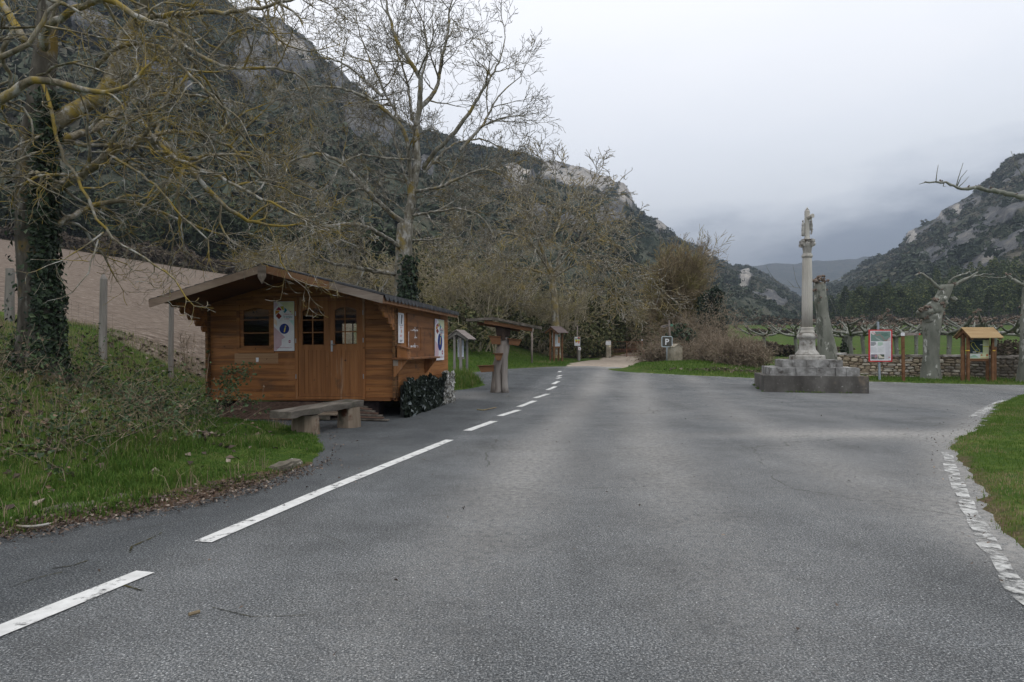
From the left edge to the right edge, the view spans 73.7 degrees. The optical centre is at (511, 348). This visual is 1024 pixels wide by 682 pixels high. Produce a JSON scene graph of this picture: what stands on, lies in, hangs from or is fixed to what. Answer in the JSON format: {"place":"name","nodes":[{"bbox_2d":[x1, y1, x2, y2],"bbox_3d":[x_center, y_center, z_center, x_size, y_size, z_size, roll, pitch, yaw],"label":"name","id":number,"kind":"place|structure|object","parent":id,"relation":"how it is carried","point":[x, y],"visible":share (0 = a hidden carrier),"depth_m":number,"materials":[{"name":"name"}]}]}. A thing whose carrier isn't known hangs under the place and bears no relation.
{"place":"outdoors","nodes":[
{"label":"outdoors","id":0,"kind":"place"},
{"bbox_2d":[0,314,247,490],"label":"bank grass","id":1,"kind":"structure","parent":0,"point":[7,323],"depth_m":10.18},
{"bbox_2d":[0,0,801,331],"bbox_3d":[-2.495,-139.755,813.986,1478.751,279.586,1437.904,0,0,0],"label":"mountain","id":2,"kind":"structure","parent":0,"point":[652,244],"depth_m":259.63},
{"bbox_2d":[0,0,801,324],"bbox_3d":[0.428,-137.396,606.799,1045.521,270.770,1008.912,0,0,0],"label":"hillside scrub","id":3,"kind":"object","parent":2,"relation":"on","point":[20,64],"visible":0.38,"depth_m":180.99,"materials":[{"name":"green plant"}]},
{"bbox_2d":[0,366,1023,681],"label":"road","id":4,"kind":"structure","parent":0,"point":[498,576],"depth_m":4.93,"materials":[{"name":"asphalt"}]},
{"bbox_2d":[0,432,343,544],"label":"leaf litter","id":5,"kind":"object","parent":4,"relation":"on","point":[112,516],"visible":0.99,"depth_m":6.44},
{"bbox_2d":[215,402,322,419],"bbox_3d":[-5.182,1.339,14.843,2.515,0.314,1.009,0,0,9],"label":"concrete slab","id":6,"kind":"object","parent":4,"relation":"on","point":[274,406],"visible":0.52,"depth_m":14.98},
{"bbox_2d":[0,371,561,635],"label":"road marking","id":7,"kind":"object","parent":4,"relation":"on","point":[42,613],"visible":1,"depth_m":5.38,"materials":[{"name":"paint"}]},
{"bbox_2d":[269,399,363,434],"bbox_3d":[-3.476,1.263,12.447,0.564,0.533,2.383,0,0,21],"label":"wooden bench","id":8,"kind":"object","parent":4,"relation":"on","point":[305,418],"visible":0.92,"depth_m":12.04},
{"bbox_2d":[331,405,389,420],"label":"wooden steps","id":9,"kind":"object","parent":4,"relation":"on","point":[366,411],"visible":0.58,"depth_m":14.37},
{"bbox_2d":[466,317,541,392],"bbox_3d":[-0.265,0.254,22.600,2.463,2.620,1.100,0,0,0],"label":"wooden sign shelter","id":10,"kind":"object","parent":4,"relation":"on","point":[498,368],"visible":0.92,"depth_m":22.43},
{"bbox_2d":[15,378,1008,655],"bbox_3d":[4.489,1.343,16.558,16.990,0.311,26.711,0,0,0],"label":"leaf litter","id":11,"kind":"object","parent":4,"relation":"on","point":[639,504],"visible":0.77,"depth_m":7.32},
{"bbox_2d":[641,372,1023,604],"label":"edge line","id":12,"kind":"object","parent":4,"relation":"on","point":[1002,567],"visible":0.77,"depth_m":5.77,"materials":[{"name":"paint"}]},
{"bbox_2d":[0,239,1023,547],"bbox_3d":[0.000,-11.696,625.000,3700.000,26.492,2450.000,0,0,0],"label":"ground","id":13,"kind":"structure","parent":0,"point":[136,311],"depth_m":19.44,"materials":[{"name":"plant"}]},
{"bbox_2d":[0,188,13,239],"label":"evergreen oak","id":14,"kind":"object","parent":13,"relation":"on","point":[3,197],"visible":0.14,"depth_m":94.51,"materials":[{"name":"green plant"}]},
{"bbox_2d":[57,192,111,237],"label":"evergreen oak","id":15,"kind":"object","parent":13,"relation":"on","point":[68,207],"visible":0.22,"depth_m":96.19,"materials":[{"name":"green plant"}]},
{"bbox_2d":[0,0,192,223],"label":"walnut tree","id":16,"kind":"object","parent":13,"relation":"on","point":[15,90],"visible":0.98,"depth_m":8.88,"materials":[{"name":"brown plant"}]},
{"bbox_2d":[61,184,133,251],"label":"evergreen oak","id":17,"kind":"object","parent":13,"relation":"on","point":[93,196],"visible":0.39,"depth_m":96.28,"materials":[{"name":"green plant"}]},
{"bbox_2d":[0,268,204,377],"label":"field fence","id":18,"kind":"object","parent":13,"relation":"on","point":[9,279],"visible":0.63,"depth_m":16.44,"materials":[{"name":"wood"}]},
{"bbox_2d":[91,221,132,256],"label":"evergreen oak","id":19,"kind":"object","parent":13,"relation":"on","point":[114,230],"visible":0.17,"depth_m":93.78,"materials":[{"name":"green plant"}]},
{"bbox_2d":[0,305,271,493],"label":"bramble patch","id":20,"kind":"object","parent":13,"relation":"on","point":[125,416],"visible":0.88,"depth_m":9.19,"materials":[{"name":"green plant"}]},
{"bbox_2d":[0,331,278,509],"bbox_3d":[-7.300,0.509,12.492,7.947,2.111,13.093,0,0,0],"label":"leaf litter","id":21,"kind":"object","parent":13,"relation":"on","point":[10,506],"visible":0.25,"depth_m":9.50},
{"bbox_2d":[108,215,171,259],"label":"evergreen oak","id":22,"kind":"object","parent":13,"relation":"on","point":[145,236],"visible":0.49,"depth_m":93.64,"materials":[{"name":"green plant"}]},
{"bbox_2d":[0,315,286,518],"bbox_3d":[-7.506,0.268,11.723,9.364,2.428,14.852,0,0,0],"label":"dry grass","id":23,"kind":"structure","parent":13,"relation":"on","point":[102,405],"depth_m":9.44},
{"bbox_2d":[126,176,193,262],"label":"evergreen oak","id":24,"kind":"object","parent":13,"relation":"on","point":[159,219],"visible":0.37,"depth_m":94.71,"materials":[{"name":"green plant"}]},
{"bbox_2d":[0,384,324,535],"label":"verge grass","id":25,"kind":"structure","parent":13,"relation":"on","point":[97,491],"depth_m":7.76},
{"bbox_2d":[0,220,330,278],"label":"hedge","id":26,"kind":"object","parent":13,"relation":"on","point":[69,240],"visible":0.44,"depth_m":89.32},
{"bbox_2d":[163,225,213,267],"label":"evergreen oak","id":27,"kind":"object","parent":13,"relation":"on","point":[190,244],"visible":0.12,"depth_m":94.21,"materials":[{"name":"green plant"}]},
{"bbox_2d":[0,0,404,384],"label":"walnut tree","id":28,"kind":"object","parent":13,"relation":"on","point":[39,222],"visible":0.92,"depth_m":10.84,"materials":[{"name":"brown plant"}]},
{"bbox_2d":[176,197,237,269],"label":"evergreen oak","id":29,"kind":"object","parent":13,"relation":"on","point":[191,230],"visible":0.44,"depth_m":93.44,"materials":[{"name":"green plant"}]},
{"bbox_2d":[197,196,266,272],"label":"evergreen oak","id":30,"kind":"object","parent":13,"relation":"on","point":[223,245],"visible":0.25,"depth_m":94.40,"materials":[{"name":"green plant"}]},
{"bbox_2d":[214,361,260,409],"bbox_3d":[-5.505,0.719,13.678,1.186,0.975,0.532,0,0,39],"label":"bramble spray","id":31,"kind":"object","parent":13,"relation":"on","point":[232,386],"visible":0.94,"depth_m":13.68,"materials":[{"name":"green plant"}]},
{"bbox_2d":[210,219,268,265],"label":"evergreen oak","id":32,"kind":"object","parent":13,"relation":"on","point":[238,224],"visible":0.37,"depth_m":93.89,"materials":[{"name":"green plant"}]},
{"bbox_2d":[268,458,302,470],"bbox_3d":[-2.844,1.494,8.573,0.228,0.178,0.589,0,0,7],"label":"rock","id":33,"kind":"object","parent":13,"relation":"on","point":[286,464],"visible":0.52,"depth_m":8.48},
{"bbox_2d":[262,235,322,276],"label":"thicket tree","id":34,"kind":"object","parent":13,"relation":"on","point":[298,265],"visible":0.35,"depth_m":57.14,"materials":[{"name":"brown plant"}]},
{"bbox_2d":[266,227,329,274],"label":"evergreen oak","id":35,"kind":"object","parent":13,"relation":"on","point":[293,237],"visible":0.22,"depth_m":82.00,"materials":[{"name":"green plant"}]},
{"bbox_2d":[148,263,458,414],"bbox_3d":[-4.480,-0.100,16.896,5.120,3.270,6.565,0,0,8],"label":"wooden hut","id":36,"kind":"object","parent":13,"relation":"on","point":[321,362],"visible":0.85,"depth_m":15.31,"materials":[{"name":"orange wood"}]},
{"bbox_2d":[236,298,274,352],"bbox_3d":[-5.814,-0.528,15.488,0.909,1.230,0.105,0,0,8],"label":"window","id":37,"kind":"structure","parent":36,"relation":"in","point":[242,305],"depth_m":15.47,"materials":[{"name":"orange wood"}]},
{"bbox_2d":[274,301,293,350],"bbox_3d":[-5.126,-0.512,15.347,0.484,1.112,0.017,0,0,8],"label":"information poster","id":38,"kind":"object","parent":36,"relation":"attached to","point":[283,325],"visible":1,"depth_m":15.35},
{"bbox_2d":[298,300,329,395],"bbox_3d":[-4.423,-0.013,15.286,0.743,2.137,0.053,0,0,9],"label":"door","id":39,"kind":"structure","parent":36,"relation":"in","point":[314,360],"depth_m":15.26,"materials":[{"name":"orange wood"}]},
{"bbox_2d":[331,300,362,395],"bbox_3d":[-3.670,-0.018,15.147,0.741,2.137,0.106,0,0,9],"label":"door","id":40,"kind":"structure","parent":36,"relation":"in","point":[346,359],"depth_m":15.15,"materials":[{"name":"orange wood"}]},
{"bbox_2d":[435,319,443,359],"bbox_3d":[-1.964,-0.250,18.540,0.017,1.106,0.981,0,0,8],"label":"information poster","id":41,"kind":"object","parent":36,"relation":"attached to","point":[439,337],"visible":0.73,"depth_m":18.52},
{"bbox_2d":[286,237,359,278],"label":"evergreen oak","id":42,"kind":"object","parent":13,"relation":"on","point":[324,247],"visible":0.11,"depth_m":83.40,"materials":[{"name":"green plant"}]},
{"bbox_2d":[327,251,381,288],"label":"thicket tree","id":43,"kind":"object","parent":13,"relation":"on","point":[356,281],"visible":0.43,"depth_m":56.44,"materials":[{"name":"brown plant"}]},
{"bbox_2d":[320,220,395,285],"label":"evergreen oak","id":44,"kind":"object","parent":13,"relation":"on","point":[378,247],"visible":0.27,"depth_m":86.58,"materials":[{"name":"green plant"}]},
{"bbox_2d":[327,223,394,290],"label":"thicket tree","id":45,"kind":"object","parent":13,"relation":"on","point":[369,254],"visible":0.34,"depth_m":67.64,"materials":[{"name":"brown plant"}]},
{"bbox_2d":[219,0,564,301],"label":"walnut tree","id":46,"kind":"object","parent":13,"relation":"on","point":[405,286],"visible":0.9,"depth_m":22.68,"materials":[{"name":"brown plant"}]},
{"bbox_2d":[360,228,431,285],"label":"evergreen oak","id":47,"kind":"object","parent":13,"relation":"on","point":[393,237],"visible":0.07,"depth_m":89.10,"materials":[{"name":"green plant"}]},
{"bbox_2d":[371,253,431,301],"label":"thicket tree","id":48,"kind":"object","parent":13,"relation":"on","point":[384,278],"visible":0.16,"depth_m":49.24,"materials":[{"name":"brown plant"}]},
{"bbox_2d":[400,370,455,417],"bbox_3d":[-2.005,1.066,17.155,0.344,1.004,4.806,0,0,8],"label":"leaf screen","id":49,"kind":"object","parent":13,"relation":"on","point":[429,392],"visible":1,"depth_m":16.45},
{"bbox_2d":[414,255,450,307],"bbox_3d":[-5.618,-4.175,48.040,2.696,5.066,2.620,0,0,0],"label":"ivy clad snag","id":50,"kind":"object","parent":13,"relation":"on","point":[431,276],"visible":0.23,"depth_m":47.65,"materials":[{"name":"green plant"}]},
{"bbox_2d":[417,264,481,339],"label":"thicket tree","id":51,"kind":"object","parent":13,"relation":"on","point":[436,289],"visible":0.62,"depth_m":40.56,"materials":[{"name":"brown plant"}]},
{"bbox_2d":[448,329,475,370],"bbox_3d":[-2.329,0.236,30.997,1.085,2.212,1.370,0,0,12],"label":"notice board","id":52,"kind":"object","parent":13,"relation":"on","point":[461,336],"visible":0.81,"depth_m":30.48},
{"bbox_2d":[448,366,484,388],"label":"tussock grass","id":53,"kind":"structure","parent":13,"relation":"on","point":[458,372],"depth_m":25.23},
{"bbox_2d":[441,304,499,350],"bbox_3d":[-2.791,-1.233,39.756,4.426,2.732,3.548,0,0,0],"label":"hedge bush","id":54,"kind":"object","parent":13,"relation":"on","point":[460,322],"visible":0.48,"depth_m":39.50,"materials":[{"name":"green plant"}]},
{"bbox_2d":[418,245,532,352],"bbox_3d":[-2.549,-2.691,41.562,7.166,6.720,5.788,0,0,-18],"label":"thicket tree","id":55,"kind":"object","parent":13,"relation":"on","point":[483,309],"visible":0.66,"depth_m":40.76,"materials":[{"name":"brown plant"}]},
{"bbox_2d":[446,291,507,343],"bbox_3d":[-2.649,-1.895,42.019,5.192,3.367,3.692,0,0,0],"label":"hedge bush","id":56,"kind":"object","parent":13,"relation":"on","point":[494,313],"visible":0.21,"depth_m":41.27,"materials":[{"name":"green plant"}]},
{"bbox_2d":[430,236,537,317],"bbox_3d":[-2.372,-4.673,48.362,8.683,7.272,4.798,0,0,6],"label":"thicket tree","id":57,"kind":"object","parent":13,"relation":"on","point":[484,271],"visible":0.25,"depth_m":47.78,"materials":[{"name":"brown plant"}]},
{"bbox_2d":[414,214,554,322],"bbox_3d":[-2.103,-5.136,46.644,9.947,8.331,5.496,0,0,-6],"label":"thicket tree","id":58,"kind":"object","parent":13,"relation":"on","point":[476,261],"visible":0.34,"depth_m":46.67,"materials":[{"name":"brown plant"}]},
{"bbox_2d":[441,234,556,351],"bbox_3d":[-0.784,-3.275,41.668,6.011,6.979,7.443,0,0,26],"label":"thicket tree","id":59,"kind":"object","parent":13,"relation":"on","point":[488,303],"visible":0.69,"depth_m":40.97,"materials":[{"name":"brown plant"}]},
{"bbox_2d":[464,302,533,338],"bbox_3d":[-1.116,-1.801,45.023,4.501,2.729,3.588,0,0,18],"label":"hedge bush","id":60,"kind":"object","parent":13,"relation":"on","point":[511,317],"visible":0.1,"depth_m":44.74,"materials":[{"name":"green plant"}]},
{"bbox_2d":[456,244,566,337],"bbox_3d":[0.215,-3.770,46.687,8.183,6.854,4.522,0,0,-38],"label":"thicket tree","id":61,"kind":"object","parent":13,"relation":"on","point":[546,297],"visible":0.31,"depth_m":46.46,"materials":[{"name":"brown plant"}]},
{"bbox_2d":[507,314,551,346],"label":"hedge bush","id":62,"kind":"object","parent":13,"relation":"on","point":[528,334],"visible":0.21,"depth_m":46.61,"materials":[{"name":"green plant"}]},
{"bbox_2d":[513,317,572,352],"bbox_3d":[1.473,-1.045,48.125,5.596,2.621,4.201,0,0,0],"label":"hedge bush","id":63,"kind":"object","parent":13,"relation":"on","point":[545,338],"visible":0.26,"depth_m":47.84,"materials":[{"name":"green plant"}]},
{"bbox_2d":[544,326,567,360],"bbox_3d":[2.814,-0.287,43.491,1.085,2.325,1.240,0,0,38],"label":"notice board","id":64,"kind":"object","parent":13,"relation":"on","point":[556,331],"visible":0.82,"depth_m":43.32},
{"bbox_2d":[419,135,693,357],"bbox_3d":[2.950,-6.989,45.573,17.921,15.219,13.278,0,0,0],"label":"walnut tree","id":65,"kind":"object","parent":13,"relation":"on","point":[551,274],"visible":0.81,"depth_m":43.88,"materials":[{"name":"brown plant"}]},
{"bbox_2d":[527,285,594,355],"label":"thicket tree","id":66,"kind":"object","parent":13,"relation":"on","point":[563,311],"visible":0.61,"depth_m":48.21,"materials":[{"name":"brown plant"}]},
{"bbox_2d":[536,264,625,355],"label":"thicket tree","id":67,"kind":"object","parent":13,"relation":"on","point":[576,312],"visible":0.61,"depth_m":52.59,"materials":[{"name":"brown plant"}]},
{"bbox_2d":[563,320,611,357],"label":"hedge bush","id":68,"kind":"object","parent":13,"relation":"on","point":[570,352],"visible":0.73,"depth_m":49.99,"materials":[{"name":"green plant"}]},
{"bbox_2d":[581,296,603,343],"bbox_3d":[6.995,-2.308,59.953,2.019,5.470,2.087,0,0,-34],"label":"ivy clad snag","id":69,"kind":"object","parent":13,"relation":"on","point":[592,308],"visible":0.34,"depth_m":59.64,"materials":[{"name":"green plant"}]},
{"bbox_2d":[568,318,623,356],"bbox_3d":[6.303,-0.871,51.508,4.206,3.178,3.521,0,0,37],"label":"hedge bush","id":70,"kind":"object","parent":13,"relation":"on","point":[605,336],"visible":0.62,"depth_m":50.95,"materials":[{"name":"green plant"}]},
{"bbox_2d":[596,304,629,349],"bbox_3d":[8.185,-1.742,55.901,2.463,4.700,2.413,0,0,-27],"label":"ivy clad snag","id":71,"kind":"object","parent":13,"relation":"on","point":[617,320],"visible":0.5,"depth_m":55.62,"materials":[{"name":"green plant"}]},
{"bbox_2d":[612,341,641,356],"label":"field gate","id":72,"kind":"structure","parent":13,"relation":"on","point":[623,352],"depth_m":51.21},
{"bbox_2d":[619,302,659,341],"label":"thicket tree","id":73,"kind":"object","parent":13,"relation":"on","point":[643,322],"visible":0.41,"depth_m":57.24,"materials":[{"name":"brown plant"}]},
{"bbox_2d":[632,335,684,362],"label":"bramble thicket","id":74,"kind":"object","parent":13,"relation":"on","point":[650,354],"visible":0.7,"depth_m":40.70,"materials":[{"name":"brown plant"}]},
{"bbox_2d":[667,344,682,360],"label":"stone pillar","id":75,"kind":"structure","parent":13,"relation":"on","point":[674,351],"depth_m":38.75,"materials":[{"name":"stone"}]},
{"bbox_2d":[655,334,705,359],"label":"bramble thicket","id":76,"kind":"object","parent":13,"relation":"on","point":[687,344],"visible":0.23,"depth_m":40.52,"materials":[{"name":"brown plant"}]},
{"bbox_2d":[629,224,732,341],"bbox_3d":[12.978,-4.227,52.017,8.205,9.973,8.024,0,0,0],"label":"brown twigged tree","id":77,"kind":"object","parent":13,"relation":"on","point":[679,273],"visible":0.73,"depth_m":50.87,"materials":[{"name":"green plant"}]},
{"bbox_2d":[665,323,697,345],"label":"laurel bush","id":78,"kind":"object","parent":13,"relation":"on","point":[677,332],"visible":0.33,"depth_m":42.20,"materials":[{"name":"green plant"}]},
{"bbox_2d":[620,284,779,359],"bbox_3d":[11.513,-0.904,43.692,8.394,6.529,9.091,0,0,-39],"label":"bramble thicket","id":79,"kind":"object","parent":13,"relation":"on","point":[712,329],"visible":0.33,"depth_m":43.27,"materials":[{"name":"brown plant"}]},
{"bbox_2d":[695,285,728,337],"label":"dark evergreen","id":80,"kind":"object","parent":13,"relation":"on","point":[710,295],"visible":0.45,"depth_m":47.73,"materials":[{"name":"green plant"}]},
{"bbox_2d":[678,323,761,362],"bbox_3d":[11.213,0.036,37.118,4.665,2.923,3.950,0,0,0],"label":"bramble thicket","id":81,"kind":"object","parent":13,"relation":"on","point":[699,353],"visible":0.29,"depth_m":36.68,"materials":[{"name":"brown plant"}]},
{"bbox_2d":[448,339,1023,387],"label":"verge grass","id":82,"kind":"structure","parent":13,"relation":"on","point":[528,362],"depth_m":33.76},
{"bbox_2d":[702,326,788,368],"bbox_3d":[11.643,0.090,34.441,3.954,2.441,3.701,0,0,-18],"label":"bramble thicket","id":83,"kind":"object","parent":13,"relation":"on","point":[735,353],"visible":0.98,"depth_m":34.02,"materials":[{"name":"brown plant"}]},
{"bbox_2d":[734,321,789,349],"bbox_3d":[17.137,-0.480,46.796,3.861,2.893,4.258,0,0,15],"label":"pollard plane","id":84,"kind":"object","parent":13,"relation":"on","point":[762,334],"visible":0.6,"depth_m":46.95,"materials":[{"name":"grey plant"}]},
{"bbox_2d":[761,321,815,352],"bbox_3d":[17.600,-0.410,42.969,3.484,2.830,3.957,0,0,18],"label":"pollard plane","id":85,"kind":"object","parent":13,"relation":"on","point":[774,329],"visible":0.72,"depth_m":42.91,"materials":[{"name":"grey plant"}]},
{"bbox_2d":[746,341,853,356],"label":"hedge","id":86,"kind":"object","parent":13,"relation":"on","point":[784,349],"visible":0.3,"depth_m":52.56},
{"bbox_2d":[766,266,854,359],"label":"plane tree","id":87,"kind":"object","parent":13,"relation":"on","point":[826,346],"visible":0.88,"depth_m":30.26,"materials":[{"name":"grey plant"}]},
{"bbox_2d":[754,207,868,393],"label":"stone cross column","id":88,"kind":"structure","parent":13,"relation":"on","point":[808,367],"depth_m":22.96,"materials":[{"name":"stone"}]},
{"bbox_2d":[813,308,891,353],"bbox_3d":[17.826,-0.371,34.855,4.618,3.218,4.518,0,0,-20],"label":"pollard plane","id":89,"kind":"object","parent":13,"relation":"on","point":[849,332],"visible":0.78,"depth_m":34.11,"materials":[{"name":"grey plant"}]},
{"bbox_2d":[831,317,905,353],"bbox_3d":[20.553,-0.375,39.682,3.940,2.952,4.345,0,0,-31],"label":"pollard plane","id":90,"kind":"object","parent":13,"relation":"on","point":[862,340],"visible":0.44,"depth_m":39.90,"materials":[{"name":"grey plant"}]},
{"bbox_2d":[868,322,891,379],"bbox_3d":[14.879,0.123,27.595,0.950,2.462,0.140,0,0,0],"label":"map board","id":91,"kind":"object","parent":13,"relation":"on","point":[879,346],"visible":0.99,"depth_m":27.55,"materials":[{"name":"paper"}]},
{"bbox_2d":[741,313,1019,324],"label":"hedge","id":92,"kind":"object","parent":13,"relation":"on","point":[795,320],"visible":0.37,"depth_m":201.30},
{"bbox_2d":[854,318,921,354],"bbox_3d":[20.009,-0.235,36.161,3.957,2.830,3.484,0,0,-32],"label":"pollard plane","id":93,"kind":"object","parent":13,"relation":"on","point":[895,342],"visible":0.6,"depth_m":35.93,"materials":[{"name":"grey plant"}]},
{"bbox_2d":[882,288,903,313],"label":"pine tree","id":94,"kind":"object","parent":13,"relation":"on","point":[890,298],"visible":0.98,"depth_m":228.83,"materials":[{"name":"green plant"}]},
{"bbox_2d":[901,333,920,380],"bbox_3d":[15.855,0.354,27.183,0.810,2.014,0.125,0,0,0],"label":"finger post","id":95,"kind":"object","parent":13,"relation":"on","point":[903,335],"visible":0.88,"depth_m":27.16,"materials":[{"name":"brown wood"}]},
{"bbox_2d":[906,287,919,319],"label":"pine tree","id":96,"kind":"object","parent":13,"relation":"on","point":[914,302],"visible":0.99,"depth_m":231.03,"materials":[{"name":"green plant"}]},
{"bbox_2d":[836,353,1018,378],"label":"stone wall","id":97,"kind":"structure","parent":13,"relation":"on","point":[950,365],"depth_m":29.05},
{"bbox_2d":[893,311,997,353],"bbox_3d":[22.557,-0.352,35.794,4.519,3.071,4.098,0,0,28],"label":"pollard plane","id":98,"kind":"object","parent":13,"relation":"on","point":[971,319],"visible":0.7,"depth_m":35.38,"materials":[{"name":"grey plant"}]},
{"bbox_2d":[911,261,1011,378],"bbox_3d":[18.727,-1.177,28.010,4.886,5.030,1.114,0,0,-6],"label":"plane tree","id":99,"kind":"object","parent":13,"relation":"on","point":[930,314],"visible":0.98,"depth_m":27.75,"materials":[{"name":"grey plant"}]},
{"bbox_2d":[920,151,1023,200],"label":"plane tree","id":100,"kind":"object","parent":13,"relation":"on","point":[1002,192],"visible":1,"depth_m":14.68,"materials":[{"name":"grey plant"}]},
{"bbox_2d":[953,327,1003,380],"bbox_3d":[18.413,0.250,26.986,1.396,2.222,1.085,0,0,0],"label":"notice board","id":101,"kind":"object","parent":13,"relation":"on","point":[977,343],"visible":0.88,"depth_m":26.89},
{"bbox_2d":[942,309,1019,350],"bbox_3d":[23.142,-0.312,33.493,4.664,3.250,4.562,0,0,-39],"label":"pollard plane","id":102,"kind":"object","parent":13,"relation":"on","point":[983,324],"visible":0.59,"depth_m":32.61,"materials":[{"name":"grey plant"}]},
{"bbox_2d":[946,394,1023,544],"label":"lawn grass","id":103,"kind":"structure","parent":13,"relation":"on","point":[992,429],"depth_m":9.72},
{"bbox_2d":[989,338,1018,355],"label":"meadow bush","id":104,"kind":"object","parent":13,"relation":"on","point":[1009,345],"visible":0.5,"depth_m":43.66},
{"bbox_2d":[1005,262,1023,381],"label":"plane tree","id":105,"kind":"object","parent":13,"relation":"on","point":[1020,373],"visible":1,"depth_m":26.57,"materials":[{"name":"grey plant"}]},
{"bbox_2d":[228,0,1023,265],"label":"sky","id":106,"kind":"structure","parent":0,"point":[739,118],"materials":[{"name":"grey"}]},
{"bbox_2d":[752,256,874,295],"bbox_3d":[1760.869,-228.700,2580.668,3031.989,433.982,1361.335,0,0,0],"label":"mountain","id":107,"kind":"structure","parent":0,"point":[785,275],"depth_m":2668.90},
{"bbox_2d":[832,158,1023,324],"bbox_3d":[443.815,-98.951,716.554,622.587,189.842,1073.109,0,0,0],"label":"mountain","id":108,"kind":"structure","parent":0,"point":[1009,243],"depth_m":433.56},
{"bbox_2d":[799,153,1023,300],"bbox_3d":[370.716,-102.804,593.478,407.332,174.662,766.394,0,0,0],"label":"hillside scrub","id":109,"kind":"object","parent":108,"relation":"on","point":[907,262],"visible":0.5,"depth_m":473.36,"materials":[{"name":"green plant"}]},
{"bbox_2d":[799,256,1023,319],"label":"pine wood","id":110,"kind":"object","parent":108,"relation":"on","point":[980,284],"visible":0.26,"depth_m":284.38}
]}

